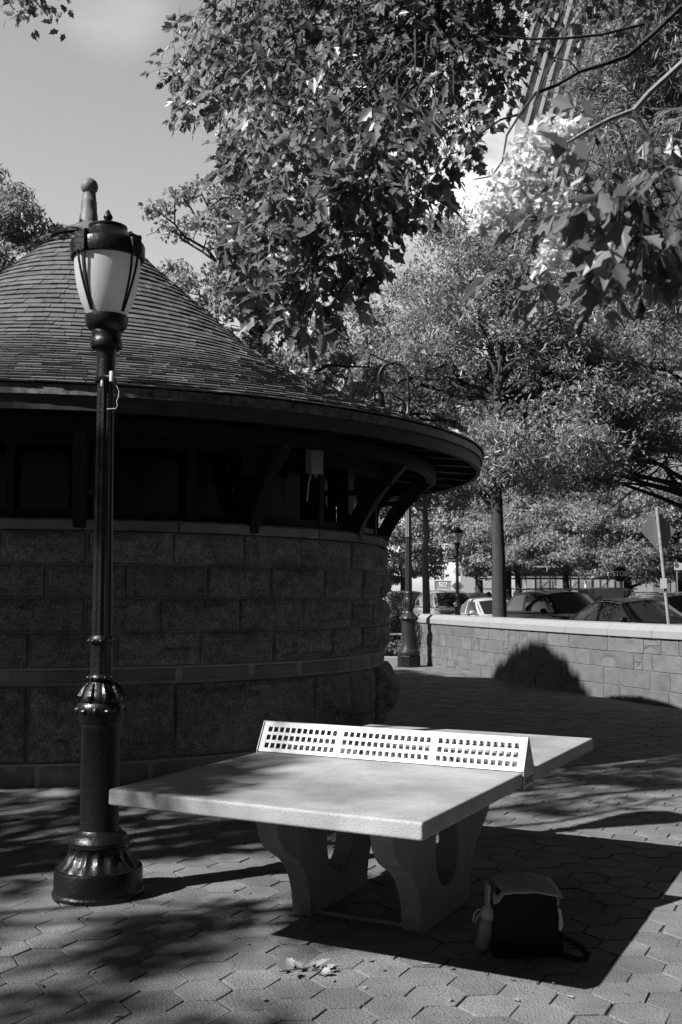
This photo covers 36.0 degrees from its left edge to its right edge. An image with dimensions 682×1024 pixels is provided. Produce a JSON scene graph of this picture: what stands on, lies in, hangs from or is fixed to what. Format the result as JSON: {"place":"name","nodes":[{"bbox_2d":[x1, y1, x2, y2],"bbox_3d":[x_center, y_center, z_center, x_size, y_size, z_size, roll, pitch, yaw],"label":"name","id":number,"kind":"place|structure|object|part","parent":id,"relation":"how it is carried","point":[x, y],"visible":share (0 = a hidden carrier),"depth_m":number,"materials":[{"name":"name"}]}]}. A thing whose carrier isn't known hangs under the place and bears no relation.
{"place":"outdoors","nodes":[
{"label":"outdoors","id":0,"kind":"place"},
{"bbox_2d":[0,0,525,591],"label":"sky","id":1,"kind":"structure","parent":0,"point":[74,109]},
{"bbox_2d":[0,664,681,1023],"bbox_3d":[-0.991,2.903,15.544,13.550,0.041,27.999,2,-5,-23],"label":"paving","id":2,"kind":"structure","parent":0,"point":[435,697],"depth_m":5.37,"materials":[{"name":"grey stone"}]},
{"bbox_2d":[0,162,68,271],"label":"tree","id":3,"kind":"object","parent":2,"relation":"on","point":[13,216],"visible":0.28,"depth_m":23.88,"materials":[{"name":"grey plant"}]},
{"bbox_2d":[51,210,144,907],"bbox_3d":[-1.338,0.182,5.904,0.498,3.869,0.498,0,-5,0],"label":"street lamp","id":4,"kind":"object","parent":2,"relation":"on","point":[100,864],"visible":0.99,"depth_m":5.82,"materials":[{"name":"black metal"}]},
{"bbox_2d":[96,371,118,408],"bbox_3d":[-1.319,-0.687,5.923,0.133,0.216,0.036,0,-5,0],"label":"sensor box","id":5,"kind":"object","parent":4,"relation":"attached to","point":[110,375],"visible":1,"depth_m":5.92,"materials":[{"name":"white paint"}]},
{"bbox_2d":[0,178,484,786],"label":"park pavilion","id":6,"kind":"structure","parent":2,"relation":"on","point":[252,586],"depth_m":9.62,"materials":[{"name":"stone"}]},
{"bbox_2d":[0,444,68,508],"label":"window pane","id":7,"kind":"structure","parent":6,"relation":"in","point":[43,470],"depth_m":9.42,"materials":[{"name":"black glass"}]},
{"bbox_2d":[92,447,231,513],"bbox_3d":[-1.636,-0.308,9.765,1.341,0.770,0.065,2,-5,-26],"label":"window pane","id":8,"kind":"structure","parent":6,"relation":"in","point":[143,479],"depth_m":9.73,"materials":[{"name":"black glass"}]},
{"bbox_2d":[255,458,335,522],"bbox_3d":[-0.444,-0.228,10.720,0.065,0.770,1.341,-4,-6,38],"label":"window pane","id":9,"kind":"structure","parent":6,"relation":"in","point":[287,496],"depth_m":10.64,"materials":[{"name":"black glass"}]},
{"bbox_2d":[305,449,322,500],"bbox_3d":[-0.287,-0.392,10.532,0.150,0.572,0.185,-4,-6,39],"label":"floodlight","id":10,"kind":"object","parent":6,"relation":"attached to","point":[314,462],"visible":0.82,"depth_m":10.47,"materials":[{"name":"plastic"}]},
{"bbox_2d":[354,476,364,507],"bbox_3d":[0.214,-0.114,12.097,0.065,0.770,1.341,-1,-5,13],"label":"window pane","id":11,"kind":"structure","parent":6,"relation":"in","point":[359,483],"depth_m":11.88,"materials":[{"name":"black glass"}]},
{"bbox_2d":[138,168,405,409],"bbox_3d":[-1.117,-2.106,27.061,5.242,11.828,10.610,-4,-6,43],"label":"tree","id":12,"kind":"object","parent":2,"relation":"on","point":[225,308],"visible":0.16,"depth_m":24.95,"materials":[{"name":"grey plant"}]},
{"bbox_2d":[274,957,334,974],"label":"fallen leaves","id":13,"kind":"object","parent":2,"relation":"on","point":[283,966],"visible":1,"depth_m":4.55,"materials":[{"name":"white plant"}]},
{"bbox_2d":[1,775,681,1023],"bbox_3d":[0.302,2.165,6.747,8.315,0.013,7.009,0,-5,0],"label":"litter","id":14,"kind":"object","parent":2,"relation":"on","point":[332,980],"visible":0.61,"depth_m":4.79,"materials":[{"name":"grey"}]},
{"bbox_2d":[109,720,592,932],"bbox_3d":[0.253,1.624,5.558,1.543,0.945,2.740,-2,-5,27],"label":"table tennis","id":15,"kind":"object","parent":2,"relation":"on","point":[396,798],"visible":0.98,"depth_m":5.19,"materials":[{"name":"concrete"}]},
{"bbox_2d":[384,656,396,664],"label":"kerb","id":16,"kind":"structure","parent":2,"relation":"on","point":[391,660],"depth_m":25.14,"materials":[{"name":"concrete"}]},
{"bbox_2d":[374,355,419,667],"bbox_3d":[1.320,-0.057,24.887,1.095,7.432,0.535,0,-5,0],"label":"crook lamp","id":17,"kind":"object","parent":2,"relation":"on","point":[408,656],"visible":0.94,"depth_m":24.67,"materials":[{"name":"black metal"}]},
{"bbox_2d":[140,0,681,373],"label":"maple tree","id":18,"kind":"object","parent":2,"relation":"on","point":[607,265],"visible":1,"depth_m":4.37,"materials":[{"name":"grey plant"}]},
{"bbox_2d":[484,872,590,961],"bbox_3d":[0.899,1.860,4.845,0.460,0.339,0.281,0,-5,3],"label":"backpack","id":19,"kind":"object","parent":2,"relation":"on","point":[527,916],"visible":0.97,"depth_m":4.76,"materials":[{"name":"black fabric"}]},
{"bbox_2d":[472,903,492,950],"bbox_3d":[0.654,1.905,4.832,0.112,0.206,0.078,11,-5,1],"label":"water bottle","id":20,"kind":"object","parent":19,"relation":"in","point":[483,937],"visible":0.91,"depth_m":4.80,"materials":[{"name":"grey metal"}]},
{"bbox_2d":[416,614,681,708],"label":"stone wall","id":21,"kind":"structure","parent":2,"relation":"on","point":[636,662],"depth_m":18.28,"materials":[{"name":"grey stone"}]},
{"bbox_2d":[454,0,681,593],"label":"apartment tower","id":22,"kind":"structure","parent":2,"relation":"on","point":[526,119],"depth_m":124.19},
{"bbox_2d":[494,315,681,603],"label":"apartment building","id":23,"kind":"structure","parent":2,"relation":"on","point":[671,587],"depth_m":77.87,"materials":[{"name":"stone"}]},
{"bbox_2d":[534,580,551,603],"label":"window","id":24,"kind":"structure","parent":23,"relation":"in","point":[544,582],"depth_m":77.75,"materials":[{"name":"glass"}]},
{"bbox_2d":[573,580,590,591],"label":"window","id":25,"kind":"structure","parent":23,"relation":"in","point":[588,582],"depth_m":77.75,"materials":[{"name":"glass"}]},
{"bbox_2d":[612,580,623,587],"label":"window","id":26,"kind":"structure","parent":23,"relation":"in","point":[617,583],"depth_m":77.75,"materials":[{"name":"glass"}]},
{"bbox_2d":[646,335,663,357],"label":"window","id":27,"kind":"structure","parent":23,"relation":"in","point":[649,335],"depth_m":79.17,"materials":[{"name":"glass"}]},
{"bbox_2d":[648,456,665,476],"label":"window","id":28,"kind":"structure","parent":23,"relation":"in","point":[653,468],"depth_m":78.43,"materials":[{"name":"glass"}]},
{"bbox_2d":[648,415,665,439],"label":"window","id":29,"kind":"structure","parent":23,"relation":"in","point":[655,415],"depth_m":78.72,"materials":[{"name":"glass"}]},
{"bbox_2d":[651,580,669,593],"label":"window","id":30,"kind":"structure","parent":23,"relation":"in","point":[660,590],"depth_m":77.71,"materials":[{"name":"glass"}]},
{"bbox_3d":[5.329,-4.273,4.977,20.687,12.606,16.139,0,-5,0],"label":"shade tree","id":31,"kind":"object","parent":2,"relation":"on","visible":0},
{"bbox_2d":[0,0,73,41],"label":"maple branch","id":32,"kind":"object","parent":31,"relation":"attached to","point":[28,11],"visible":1,"depth_m":5.47,"materials":[{"name":"grey plant"}]},
{"bbox_2d":[382,591,421,631],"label":"parked car","id":33,"kind":"object","parent":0,"point":[416,594],"visible":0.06,"depth_m":46.17,"materials":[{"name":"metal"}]},
{"bbox_2d":[467,567,636,591],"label":"scaffold shed","id":34,"kind":"structure","parent":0,"point":[541,571],"depth_m":64.40,"materials":[{"name":"grey metal"}]},
{"label":"street","id":35,"kind":"structure","parent":0,"visible":0},
{"bbox_2d":[269,281,482,512],"bbox_3d":[0.605,-1.958,36.603,9.497,12.890,7.656,0,-5,0],"label":"tree","id":36,"kind":"object","parent":35,"relation":"on","point":[377,337],"visible":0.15,"depth_m":36.26,"materials":[{"name":"grey plant"}]},
{"bbox_2d":[373,505,451,590],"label":"tree","id":37,"kind":"object","parent":35,"relation":"on","point":[435,551],"visible":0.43,"depth_m":72.78,"materials":[{"name":"grey plant"}]},
{"bbox_2d":[379,492,468,613],"bbox_3d":[1.991,0.759,28.536,3.537,6.179,3.224,-3,-6,35],"label":"tree","id":38,"kind":"object","parent":35,"relation":"on","point":[425,584],"visible":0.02,"depth_m":28.39,"materials":[{"name":"grey plant"}]},
{"bbox_2d":[413,590,470,614],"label":"parked car","id":39,"kind":"object","parent":35,"relation":"on","point":[442,601],"visible":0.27,"depth_m":41.98,"materials":[{"name":"silver metal"}]},
{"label":"side window","id":40,"kind":"part","parent":39,"relation":"part of","materials":[{"name":"grey glass"}]},
{"bbox_2d":[435,581,450,589],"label":"road closed barricade","id":41,"kind":"object","parent":35,"relation":"on","point":[442,584],"visible":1,"depth_m":69.81,"materials":[{"name":"metal"}]},
{"bbox_2d":[450,525,462,614],"bbox_3d":[3.985,2.333,35.930,0.486,3.810,0.486,3,-6,-35],"label":"street lamp","id":42,"kind":"object","parent":35,"relation":"on","point":[456,534],"visible":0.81,"depth_m":35.90,"materials":[{"name":"black metal"}]},
{"bbox_2d":[447,554,455,561],"bbox_3d":[3.790,1.565,35.958,0.325,0.280,0.014,0,-5,0],"label":"no standing sign","id":43,"kind":"object","parent":42,"relation":"attached to","point":[451,557],"visible":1,"depth_m":35.95,"materials":[{"name":"white metal"}]},
{"bbox_2d":[452,582,463,590],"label":"diamond sign","id":44,"kind":"object","parent":35,"relation":"on","point":[461,586],"visible":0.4,"depth_m":65.83,"materials":[{"name":"grey metal"}]},
{"bbox_2d":[429,483,514,592],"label":"tree","id":45,"kind":"object","parent":35,"relation":"on","point":[447,525],"visible":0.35,"depth_m":59.51,"materials":[{"name":"grey plant"}]},
{"bbox_2d":[467,593,491,598],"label":"parked car","id":46,"kind":"object","parent":35,"relation":"on","point":[476,595],"visible":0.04,"depth_m":49.27,"materials":[{"name":"grey metal"}]},
{"bbox_2d":[450,597,508,616],"bbox_3d":[5.141,3.748,36.418,2.220,1.555,4.394,2,-5,-18],"label":"parked car","id":47,"kind":"object","parent":35,"relation":"on","point":[477,606],"visible":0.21,"depth_m":35.87,"materials":[{"name":"white metal"}]},
{"bbox_3d":[4.255,3.328,36.734,0.159,0.415,0.818,2,-5,-18],"label":"side window","id":48,"kind":"part","parent":47,"relation":"part of","materials":[{"name":"grey glass"}]},
{"bbox_3d":[4.532,3.260,35.886,0.160,0.416,0.898,2,-5,-18],"label":"side window","id":49,"kind":"part","parent":47,"relation":"part of","materials":[{"name":"grey glass"}]},
{"bbox_2d":[337,183,676,616],"bbox_3d":[3.509,-2.186,26.821,9.607,11.783,6.484,-3,-5,30],"label":"tree","id":50,"kind":"object","parent":35,"relation":"on","point":[496,429],"visible":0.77,"depth_m":25.50,"materials":[{"name":"grey plant"}]},
{"bbox_2d":[456,488,560,593],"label":"tree","id":51,"kind":"object","parent":35,"relation":"on","point":[470,528],"visible":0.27,"depth_m":55.14,"materials":[{"name":"grey plant"}]},
{"bbox_2d":[418,366,660,599],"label":"tree","id":52,"kind":"object","parent":35,"relation":"on","point":[508,588],"visible":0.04,"depth_m":59.82,"materials":[{"name":"grey plant"}]},
{"bbox_2d":[507,589,594,619],"bbox_3d":[6.442,3.166,30.847,2.320,1.817,4.694,2,-5,-18],"label":"parked car","id":53,"kind":"object","parent":35,"relation":"on","point":[565,605],"visible":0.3,"depth_m":30.33,"materials":[{"name":"black metal"}]},
{"bbox_3d":[5.310,2.749,31.786,0.148,0.474,1.110,1,-5,-16],"label":"side window","id":54,"kind":"part","parent":53,"relation":"part of","materials":[{"name":"grey glass"}]},
{"bbox_3d":[5.726,2.646,30.510,0.166,0.475,1.415,2,-5,-18],"label":"side window","id":55,"kind":"part","parent":53,"relation":"part of","materials":[{"name":"grey glass"}]},
{"bbox_2d":[503,485,642,590],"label":"tree","id":56,"kind":"object","parent":35,"relation":"on","point":[534,540],"visible":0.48,"depth_m":49.37,"materials":[{"name":"grey plant"}]},
{"bbox_2d":[511,291,681,514],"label":"tree","id":57,"kind":"object","parent":35,"relation":"on","point":[671,442],"visible":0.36,"depth_m":27.45,"materials":[{"name":"grey plant"}]},
{"bbox_2d":[579,587,635,600],"bbox_3d":[9.592,3.682,37.829,2.370,1.935,4.994,-2,-5,22],"label":"parked van","id":58,"kind":"object","parent":35,"relation":"on","point":[598,593],"visible":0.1,"depth_m":36.59,"materials":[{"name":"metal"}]},
{"bbox_2d":[537,466,681,588],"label":"tree","id":59,"kind":"object","parent":35,"relation":"on","point":[588,557],"visible":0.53,"depth_m":46.07,"materials":[{"name":"grey plant"}]},
{"bbox_2d":[613,566,627,587],"bbox_3d":[10.421,3.382,39.078,0.575,2.739,0.067,0,-5,0],"label":"stop sign","id":60,"kind":"object","parent":35,"relation":"on","point":[620,574],"visible":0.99,"depth_m":39.13,"materials":[{"name":"grey metal"}]},
{"bbox_2d":[568,598,681,624],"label":"parked car","id":61,"kind":"object","parent":35,"relation":"on","point":[644,610],"visible":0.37,"depth_m":24.75,"materials":[{"name":"black metal"}]},
{"bbox_3d":[6.063,2.441,25.771,0.163,0.415,0.988,2,-5,-24],"label":"side window","id":62,"kind":"part","parent":61,"relation":"part of","materials":[{"name":"grey glass"}]},
{"bbox_3d":[6.513,2.360,24.762,0.164,0.416,1.103,2,-5,-24],"label":"side window","id":63,"kind":"part","parent":61,"relation":"part of","materials":[{"name":"grey glass"}]},
{"bbox_2d":[588,468,681,593],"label":"tree","id":64,"kind":"object","parent":35,"relation":"on","point":[650,555],"visible":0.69,"depth_m":44.20,"materials":[{"name":"grey plant"}]},
{"bbox_2d":[628,592,681,611],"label":"parked car","id":65,"kind":"object","parent":35,"relation":"on","point":[674,600],"visible":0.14,"depth_m":30.96,"materials":[{"name":"silver metal"}]},
{"bbox_2d":[674,563,681,593],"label":"parking sign","id":66,"kind":"object","parent":35,"relation":"on","point":[677,566],"visible":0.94,"depth_m":34.96,"materials":[{"name":"grey metal"}]},
{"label":"planting bed","id":67,"kind":"structure","parent":0,"visible":0},
{"bbox_2d":[384,640,400,655],"bbox_3d":[1.230,3.388,25.822,0.888,0.500,0.526,0,-5,0],"label":"shrub","id":68,"kind":"object","parent":67,"relation":"on","point":[394,648],"visible":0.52,"depth_m":25.77,"materials":[{"name":"grey plant"}]},
{"bbox_2d":[382,590,404,655],"bbox_3d":[1.337,2.832,26.520,1.047,1.713,0.924,2,-5,-24],"label":"shrub","id":69,"kind":"object","parent":67,"relation":"on","point":[393,621],"visible":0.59,"depth_m":26.30,"materials":[{"name":"grey plant"}]},
{"bbox_2d":[390,633,401,635],"bbox_3d":[0.252,3.303,25.567,3.120,0.700,0.059,0,-5,0],"label":"pipe rail","id":70,"kind":"object","parent":67,"relation":"on","point":[395,634],"visible":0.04,"depth_m":25.58,"materials":[{"name":"metal"}]},
{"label":"pavement","id":71,"kind":"structure","parent":0,"visible":0},
{"bbox_2d":[540,0,681,357],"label":"tree","id":72,"kind":"object","parent":71,"relation":"on","point":[637,80],"visible":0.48,"depth_m":15.23,"materials":[{"name":"grey plant"}]},
{"bbox_2d":[640,508,674,623],"bbox_3d":[5.470,1.406,17.935,0.663,2.974,0.129,1,-5,-13],"label":"diamond sign","id":73,"kind":"object","parent":71,"relation":"on","point":[657,529],"visible":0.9,"depth_m":18.03,"materials":[{"name":"metal"}]}
]}

